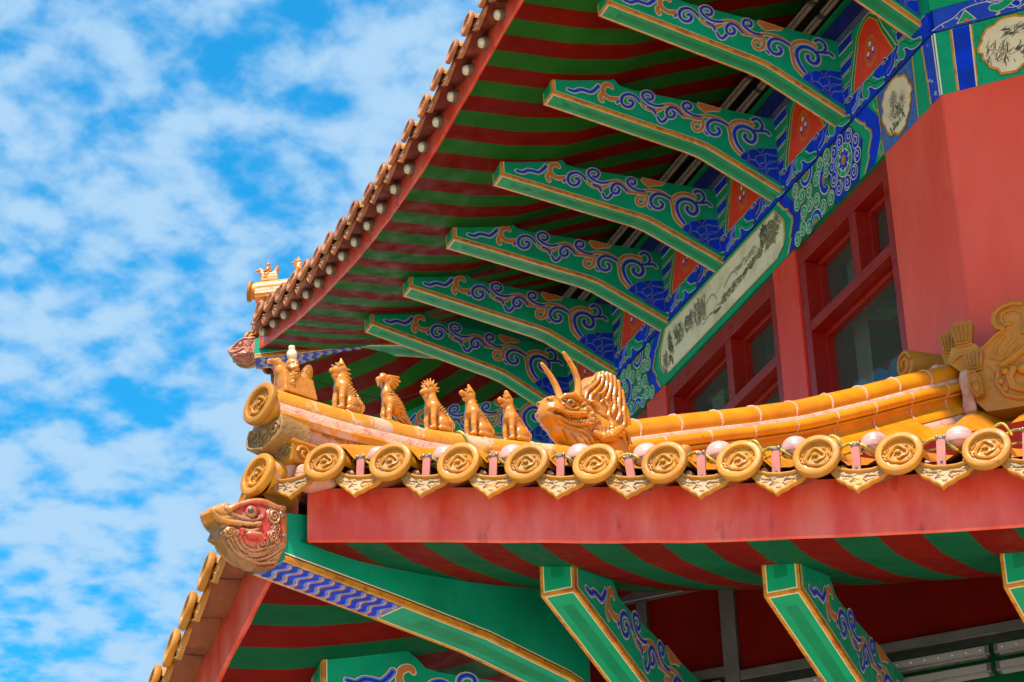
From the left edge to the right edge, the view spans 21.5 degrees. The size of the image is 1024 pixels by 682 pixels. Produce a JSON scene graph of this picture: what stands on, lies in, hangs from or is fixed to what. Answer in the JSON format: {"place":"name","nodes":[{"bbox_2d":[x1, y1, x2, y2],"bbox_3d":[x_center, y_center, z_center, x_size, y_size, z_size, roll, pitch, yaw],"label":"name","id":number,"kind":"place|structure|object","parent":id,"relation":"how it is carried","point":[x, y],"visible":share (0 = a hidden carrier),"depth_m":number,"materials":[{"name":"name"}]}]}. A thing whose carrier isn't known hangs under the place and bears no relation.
{"place":"outdoors","nodes":[
{"label":"outdoors","id":0,"kind":"place"},
{"bbox_2d":[0,0,481,681],"label":"sky","id":1,"kind":"structure","parent":0,"point":[156,156],"materials":[{"name":"blue"}]},
{"label":"ground","id":2,"kind":"structure","parent":0,"visible":0},
{"bbox_2d":[148,0,1023,681],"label":"pavilion","id":3,"kind":"structure","parent":2,"relation":"on","point":[832,228],"depth_m":12.72,"materials":[{"name":"red wood"}]},
{"bbox_2d":[228,336,256,368],"bbox_3d":[-1.734,0.087,17.365,0.181,0.201,0.184,-2,-28,0],"label":"dragon head cap","id":4,"kind":"object","parent":3,"relation":"attached to","point":[241,352],"visible":0.98,"depth_m":17.30,"materials":[{"name":"paint"}]},
{"bbox_2d":[200,498,286,572],"bbox_3d":[-0.881,0.616,8.694,0.267,0.235,0.215,24,-37,-38],"label":"dragon head cap","id":5,"kind":"object","parent":3,"relation":"attached to","point":[249,535],"visible":1,"depth_m":8.64,"materials":[{"name":"paint"}]},
{"bbox_2d":[259,326,268,336],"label":"eave lamp","id":6,"kind":"object","parent":3,"relation":"attached to","point":[263,331],"visible":1,"depth_m":17.11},
{"bbox_2d":[255,261,279,281],"bbox_3d":[-1.594,-0.449,17.618,0.161,0.157,0.063,-5,-27,-1],"label":"hen rider statue","id":7,"kind":"object","parent":3,"relation":"on","point":[267,274],"visible":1,"depth_m":17.59,"materials":[{"name":"ceramic"}]},
{"bbox_2d":[270,318,279,327],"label":"eave lamp","id":8,"kind":"object","parent":3,"relation":"attached to","point":[274,322],"visible":1,"depth_m":16.90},
{"bbox_2d":[280,309,289,319],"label":"eave lamp","id":9,"kind":"object","parent":3,"relation":"attached to","point":[284,314],"visible":1,"depth_m":16.69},
{"bbox_2d":[267,345,316,400],"bbox_3d":[-0.743,0.101,9.058,0.198,0.196,0.078,20,-35,-40],"label":"hen rider statue","id":10,"kind":"object","parent":3,"relation":"on","point":[289,377],"visible":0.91,"depth_m":9.02,"materials":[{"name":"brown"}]},
{"bbox_2d":[291,300,301,309],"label":"eave lamp","id":11,"kind":"object","parent":3,"relation":"attached to","point":[296,304],"visible":1,"depth_m":16.48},
{"bbox_2d":[292,256,301,270],"bbox_3d":[-1.372,-0.478,17.628,0.120,0.174,0.061,-5,-27,-1],"label":"dragon statue","id":12,"kind":"object","parent":3,"relation":"on","point":[297,263],"visible":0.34,"depth_m":17.63,"materials":[{"name":"orange ceramic"}]},
{"bbox_2d":[303,289,312,299],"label":"eave lamp","id":13,"kind":"object","parent":3,"relation":"attached to","point":[307,294],"visible":1,"depth_m":16.27,"materials":[{"name":"beige"}]},
{"bbox_2d":[314,277,324,288],"bbox_3d":[-1.148,-0.345,16.086,0.058,0.066,0.066,-3,-25,-25],"label":"eave lamp","id":14,"kind":"object","parent":3,"relation":"attached to","point":[319,283],"visible":1,"depth_m":16.06,"materials":[{"name":"beige glass"}]},
{"bbox_2d":[326,264,336,274],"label":"eave lamp","id":15,"kind":"object","parent":3,"relation":"attached to","point":[331,269],"visible":1,"depth_m":15.86,"materials":[{"name":"beige glass"}]},
{"bbox_2d":[338,250,348,261],"bbox_3d":[-0.979,-0.493,15.683,0.058,0.066,0.066,-3,-25,-25],"label":"eave lamp","id":16,"kind":"object","parent":3,"relation":"attached to","point":[343,255],"visible":1,"depth_m":15.66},
{"bbox_2d":[329,358,364,413],"bbox_3d":[-0.564,0.160,9.223,0.148,0.214,0.076,19,-34,-41],"label":"dragon statue","id":17,"kind":"object","parent":3,"relation":"on","point":[346,395],"visible":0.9,"depth_m":9.19,"materials":[{"name":"orange ceramic"}]},
{"bbox_2d":[351,236,361,247],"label":"eave lamp","id":18,"kind":"object","parent":3,"relation":"attached to","point":[356,241],"visible":1,"depth_m":15.46,"materials":[{"name":"white glass"}]},
{"bbox_2d":[356,446,381,474],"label":"floodlight","id":19,"kind":"object","parent":3,"relation":"attached to","point":[360,468],"visible":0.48,"depth_m":8.73,"materials":[{"name":"pink metal"}]},
{"bbox_2d":[363,220,374,230],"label":"eave lamp","id":20,"kind":"object","parent":3,"relation":"attached to","point":[368,225],"visible":1,"depth_m":15.26,"materials":[{"name":"white glass"}]},
{"bbox_2d":[259,2,500,326],"bbox_3d":[-0.717,-0.988,15.171,0.017,0.448,4.946,8,-29,-20],"label":"cable","id":21,"kind":"object","parent":3,"relation":"attached to","point":[436,115],"visible":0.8,"depth_m":14.20,"materials":[{"name":"black rubber"}]},
{"bbox_2d":[377,202,387,213],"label":"eave lamp","id":22,"kind":"object","parent":3,"relation":"attached to","point":[382,207],"visible":1,"depth_m":15.07,"materials":[{"name":"white glass"}]},
{"bbox_2d":[314,370,466,398],"bbox_3d":[-0.668,0.267,17.502,1.208,0.117,0.258,-5,-28,4],"label":"cable","id":23,"kind":"object","parent":3,"relation":"attached to","point":[399,397],"visible":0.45,"depth_m":17.55,"materials":[{"name":"black rubber"}]},
{"bbox_2d":[375,373,412,425],"bbox_3d":[-0.401,0.217,9.371,0.181,0.208,0.062,18,-34,-41],"label":"phoenix statue","id":24,"kind":"object","parent":3,"relation":"on","point":[392,404],"visible":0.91,"depth_m":9.34,"materials":[{"name":"orange ceramic"}]},
{"bbox_2d":[390,183,400,194],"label":"eave lamp","id":25,"kind":"object","parent":3,"relation":"attached to","point":[395,188],"visible":1,"depth_m":14.88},
{"bbox_2d":[404,163,414,174],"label":"eave lamp","id":26,"kind":"object","parent":3,"relation":"attached to","point":[409,168],"visible":1,"depth_m":14.69,"materials":[{"name":"white glass"}]},
{"bbox_2d":[418,141,429,152],"bbox_3d":[-0.477,-1.042,14.530,0.058,0.066,0.066,-3,-25,-25],"label":"eave lamp","id":27,"kind":"object","parent":3,"relation":"attached to","point":[423,146],"visible":1,"depth_m":14.51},
{"bbox_2d":[422,445,449,474],"bbox_3d":[-0.223,0.402,8.645,0.108,0.144,0.098,-8,-27,20],"label":"floodlight","id":28,"kind":"object","parent":3,"relation":"attached to","point":[426,464],"visible":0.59,"depth_m":8.62,"materials":[{"name":"pink metal"}]},
{"bbox_2d":[420,378,454,432],"bbox_3d":[-0.265,0.235,9.511,0.145,0.211,0.074,15,-32,-42],"label":"lion statue","id":29,"kind":"object","parent":3,"relation":"on","point":[436,414],"visible":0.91,"depth_m":9.48,"materials":[{"name":"orange ceramic"}]},
{"bbox_2d":[432,116,443,127],"bbox_3d":[-0.394,-1.162,14.352,0.058,0.066,0.066,-3,-25,-25],"label":"eave lamp","id":30,"kind":"object","parent":3,"relation":"attached to","point":[437,121],"visible":1,"depth_m":14.33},
{"bbox_2d":[447,90,458,102],"bbox_3d":[-0.312,-1.281,14.175,0.058,0.066,0.066,-3,-25,-25],"label":"eave lamp","id":31,"kind":"object","parent":3,"relation":"attached to","point":[452,96],"visible":1,"depth_m":14.15,"materials":[{"name":"white glass"}]},
{"bbox_2d":[455,430,470,443],"bbox_3d":[-0.186,0.396,9.483,0.026,0.181,0.219,20,-35,-36],"label":"cable","id":32,"kind":"object","parent":3,"relation":"attached to","point":[464,435],"visible":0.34,"depth_m":9.47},
{"bbox_2d":[462,64,473,76],"bbox_3d":[-0.229,-1.403,13.998,0.058,0.066,0.066,-3,-25,-25],"label":"eave lamp","id":33,"kind":"object","parent":3,"relation":"attached to","point":[467,70],"visible":1,"depth_m":13.98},
{"bbox_2d":[459,384,494,437],"bbox_3d":[-0.127,0.258,9.651,0.145,0.215,0.074,15,-31,-43],"label":"seahorse statue","id":34,"kind":"object","parent":3,"relation":"on","point":[475,419],"visible":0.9,"depth_m":9.61,"materials":[{"name":"orange ceramic"}]},
{"bbox_2d":[477,37,489,48],"bbox_3d":[-0.147,-1.524,13.822,0.058,0.066,0.066,-3,-25,-25],"label":"eave lamp","id":35,"kind":"object","parent":3,"relation":"attached to","point":[483,42],"visible":1,"depth_m":13.80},
{"bbox_2d":[493,8,505,21],"bbox_3d":[-0.065,-1.646,13.645,0.058,0.066,0.066,-3,-25,-25],"label":"eave lamp","id":36,"kind":"object","parent":3,"relation":"attached to","point":[499,14],"visible":1,"depth_m":13.62,"materials":[{"name":"white glass"}]},
{"bbox_2d":[488,444,518,475],"bbox_3d":[-0.009,0.396,8.544,0.108,0.144,0.098,-9,-28,21],"label":"floodlight","id":37,"kind":"object","parent":3,"relation":"attached to","point":[506,451],"visible":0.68,"depth_m":8.52,"materials":[{"name":"pink metal"}]},
{"bbox_2d":[497,390,531,441],"bbox_3d":[0.008,0.280,9.787,0.142,0.210,0.072,14,-31,-43],"label":"winged horse statue","id":38,"kind":"object","parent":3,"relation":"on","point":[514,425],"visible":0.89,"depth_m":9.75,"materials":[{"name":"orange ceramic"}]},
{"bbox_2d":[562,286,577,297],"bbox_3d":[0.365,-0.309,16.716,0.040,0.026,0.724,8,-29,-20],"label":"light strip","id":39,"kind":"object","parent":3,"relation":"attached to","point":[570,291],"visible":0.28,"depth_m":16.71,"materials":[{"name":"metal"}]},
{"bbox_2d":[555,443,587,475],"bbox_3d":[0.203,0.390,8.444,0.108,0.144,0.098,-11,-29,23],"label":"floodlight","id":40,"kind":"object","parent":3,"relation":"attached to","point":[573,451],"visible":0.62,"depth_m":8.43,"materials":[{"name":"pink metal"}]},
{"bbox_2d":[577,290,590,300],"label":"light strip","id":41,"kind":"object","parent":3,"relation":"attached to","point":[584,295],"depth_m":16.60,"materials":[{"name":"metal"}]},
{"bbox_2d":[535,351,633,452],"bbox_3d":[0.313,0.290,10.119,0.568,0.392,0.226,25,-38,-37],"label":"horned beast head","id":42,"kind":"object","parent":3,"relation":"on","point":[592,410],"visible":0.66,"depth_m":10.00},
{"bbox_2d":[606,225,628,244],"bbox_3d":[0.618,-0.616,16.147,0.040,0.026,0.724,8,-29,-20],"label":"light strip","id":43,"kind":"object","parent":3,"relation":"attached to","point":[618,234],"visible":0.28,"depth_m":16.10,"materials":[{"name":"metal"}]},
{"bbox_2d":[622,229,641,247],"bbox_3d":[0.663,-0.544,16.128,0.040,0.026,0.724,8,-29,-20],"label":"light strip","id":44,"kind":"object","parent":3,"relation":"attached to","point":[633,237],"depth_m":15.99,"materials":[{"name":"metal"}]},
{"bbox_2d":[622,443,653,475],"bbox_3d":[0.411,0.385,8.345,0.108,0.144,0.098,-19,-31,17],"label":"floodlight","id":45,"kind":"object","parent":3,"relation":"attached to","point":[641,450],"visible":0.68,"depth_m":8.33,"materials":[{"name":"pink metal"}]},
{"bbox_2d":[635,407,647,418],"bbox_3d":[0.738,1.900,15.303,0.118,3.008,0.882,8,-29,-20],"label":"window","id":46,"kind":"structure","parent":3,"relation":"in","point":[643,414],"depth_m":15.67,"materials":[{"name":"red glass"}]},
{"bbox_2d":[659,152,688,181],"bbox_3d":[0.886,-0.941,15.544,0.040,0.026,0.724,8,-29,-20],"label":"light strip","id":47,"kind":"object","parent":3,"relation":"attached to","point":[674,167],"visible":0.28,"depth_m":15.44,"materials":[{"name":"metal"}]},
{"bbox_2d":[349,441,1021,469],"bbox_3d":[0.656,0.333,8.276,2.602,0.436,0.074,-13,-29,20],"label":"cable","id":48,"kind":"object","parent":3,"relation":"attached to","point":[845,454],"visible":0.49,"depth_m":8.25,"materials":[{"name":"plastic"}]},
{"bbox_2d":[352,428,1021,466],"bbox_3d":[0.644,0.333,8.249,2.560,0.494,0.072,-13,-29,20],"label":"cable","id":49,"kind":"object","parent":3,"relation":"attached to","point":[765,450],"visible":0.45,"depth_m":8.17,"materials":[{"name":"plastic"}]},
{"bbox_2d":[675,158,702,184],"bbox_3d":[0.931,-0.869,15.525,0.040,0.026,0.724,8,-29,-20],"label":"light strip","id":50,"kind":"object","parent":3,"relation":"attached to","point":[689,171],"visible":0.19,"depth_m":15.34,"materials":[{"name":"metal"}]},
{"bbox_2d":[695,441,728,475],"bbox_3d":[0.625,0.374,8.245,0.108,0.144,0.098,-12,-29,19],"label":"floodlight","id":51,"kind":"object","parent":3,"relation":"attached to","point":[714,449],"visible":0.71,"depth_m":8.23,"materials":[{"name":"pink metal"}]},
{"bbox_2d":[667,275,784,413],"bbox_3d":[1.245,1.285,14.164,0.638,3.008,1.322,-2,-27,0],"label":"window","id":52,"kind":"structure","parent":3,"relation":"in","point":[740,366],"depth_m":14.63,"materials":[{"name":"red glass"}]},
{"bbox_2d":[720,75,752,109],"bbox_3d":[1.156,-1.269,14.938,0.040,0.026,0.724,8,-29,-20],"label":"light strip","id":53,"kind":"object","parent":3,"relation":"attached to","point":[737,91],"visible":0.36,"depth_m":14.76,"materials":[{"name":"metal"}]},
{"bbox_2d":[736,88,761,112],"bbox_3d":[1.201,-1.196,14.919,0.040,0.026,0.724,8,-29,-20],"label":"light strip","id":54,"kind":"object","parent":3,"relation":"attached to","point":[749,100],"visible":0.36,"depth_m":14.70,"materials":[{"name":"metal"}]},
{"bbox_2d":[750,439,763,452],"bbox_3d":[0.713,0.350,8.177,0.025,0.081,0.131,16,-33,-31],"label":"cable","id":55,"kind":"object","parent":3,"relation":"attached to","point":[757,443],"visible":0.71,"depth_m":8.15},
{"bbox_2d":[748,1,814,76],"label":"light strip","id":56,"kind":"object","parent":3,"relation":"attached to","point":[800,16],"visible":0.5,"depth_m":14.13,"materials":[{"name":"metal"}]},
{"bbox_2d":[770,436,804,471],"bbox_3d":[0.846,0.356,8.148,0.108,0.144,0.098,-12,-29,25],"label":"floodlight","id":57,"kind":"object","parent":3,"relation":"attached to","point":[790,444],"visible":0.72,"depth_m":8.13,"materials":[{"name":"pink metal"}]},
{"bbox_2d":[757,14,823,90],"bbox_3d":[1.470,-1.523,14.312,0.040,0.026,0.724,8,-29,-20],"label":"light strip","id":58,"kind":"object","parent":3,"relation":"attached to","point":[816,21],"visible":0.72,"depth_m":14.09,"materials":[{"name":"metal"}]},
{"bbox_2d":[819,0,839,16],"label":"light strip","id":59,"kind":"object","parent":3,"relation":"attached to","point":[828,7],"visible":1,"depth_m":13.93,"materials":[{"name":"metal"}]},
{"bbox_2d":[829,434,842,448],"bbox_3d":[0.940,0.332,8.076,0.025,0.083,0.131,16,-33,-31],"label":"cable","id":60,"kind":"object","parent":3,"relation":"attached to","point":[838,440],"visible":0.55,"depth_m":8.04,"materials":[{"name":"yellow plastic"}]},
{"bbox_2d":[796,158,907,396],"bbox_3d":[1.818,0.650,12.990,0.432,3.008,0.991,2,-28,-8],"label":"window","id":61,"kind":"structure","parent":3,"relation":"in","point":[853,311],"depth_m":13.50,"materials":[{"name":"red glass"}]},
{"bbox_2d":[849,431,886,468],"bbox_3d":[1.072,0.339,8.045,0.108,0.144,0.098,-13,-29,23],"label":"floodlight","id":62,"kind":"object","parent":3,"relation":"attached to","point":[873,439],"visible":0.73,"depth_m":8.03,"materials":[{"name":"pink metal"}]},
{"bbox_2d":[784,645,992,681],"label":"light strip","id":63,"kind":"object","parent":3,"relation":"attached to","point":[945,659],"visible":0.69,"depth_m":9.38,"materials":[{"name":"metal"}]},
{"bbox_2d":[897,350,944,375],"bbox_3d":[1.878,0.121,12.351,0.213,0.140,0.142,8,-29,-20],"label":"scroll ornament","id":64,"kind":"object","parent":3,"relation":"on","point":[909,361],"visible":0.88,"depth_m":12.29,"materials":[{"name":"ceramic"}]},
{"bbox_2d":[905,662,994,681],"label":"light strip","id":65,"kind":"object","parent":3,"relation":"attached to","point":[971,672],"visible":1,"depth_m":9.34,"materials":[{"name":"metal"}]},
{"bbox_2d":[935,426,971,464],"bbox_3d":[1.305,0.318,7.941,0.108,0.144,0.098,-7,-27,17],"label":"floodlight","id":66,"kind":"object","parent":3,"relation":"attached to","point":[956,436],"visible":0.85,"depth_m":7.92,"materials":[{"name":"pink metal"}]},
{"bbox_2d":[939,300,1023,419],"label":"great ridge ornament","id":67,"kind":"object","parent":3,"relation":"attached to","point":[994,364],"visible":0.99,"depth_m":11.82,"materials":[{"name":"ceramic"}]},
{"bbox_2d":[993,422,1012,435],"bbox_3d":[1.406,0.288,7.870,0.025,0.080,0.130,16,-33,-31],"label":"cable","id":68,"kind":"object","parent":3,"relation":"attached to","point":[1005,426],"visible":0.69,"depth_m":7.84,"materials":[{"name":"yellow plastic"}]},
{"bbox_2d":[993,638,1023,656],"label":"light strip","id":69,"kind":"object","parent":3,"relation":"attached to","point":[1010,647],"visible":1,"depth_m":9.30,"materials":[{"name":"metal"}]},
{"bbox_2d":[995,656,1023,673],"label":"light strip","id":70,"kind":"object","parent":3,"relation":"attached to","point":[1010,665],"visible":1,"depth_m":9.27,"materials":[{"name":"metal"}]},
{"bbox_2d":[1021,427,1023,458],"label":"floodlight","id":71,"kind":"object","parent":3,"relation":"attached to","point":[1022,428],"visible":1,"depth_m":7.82,"materials":[{"name":"pink metal"}]}
]}

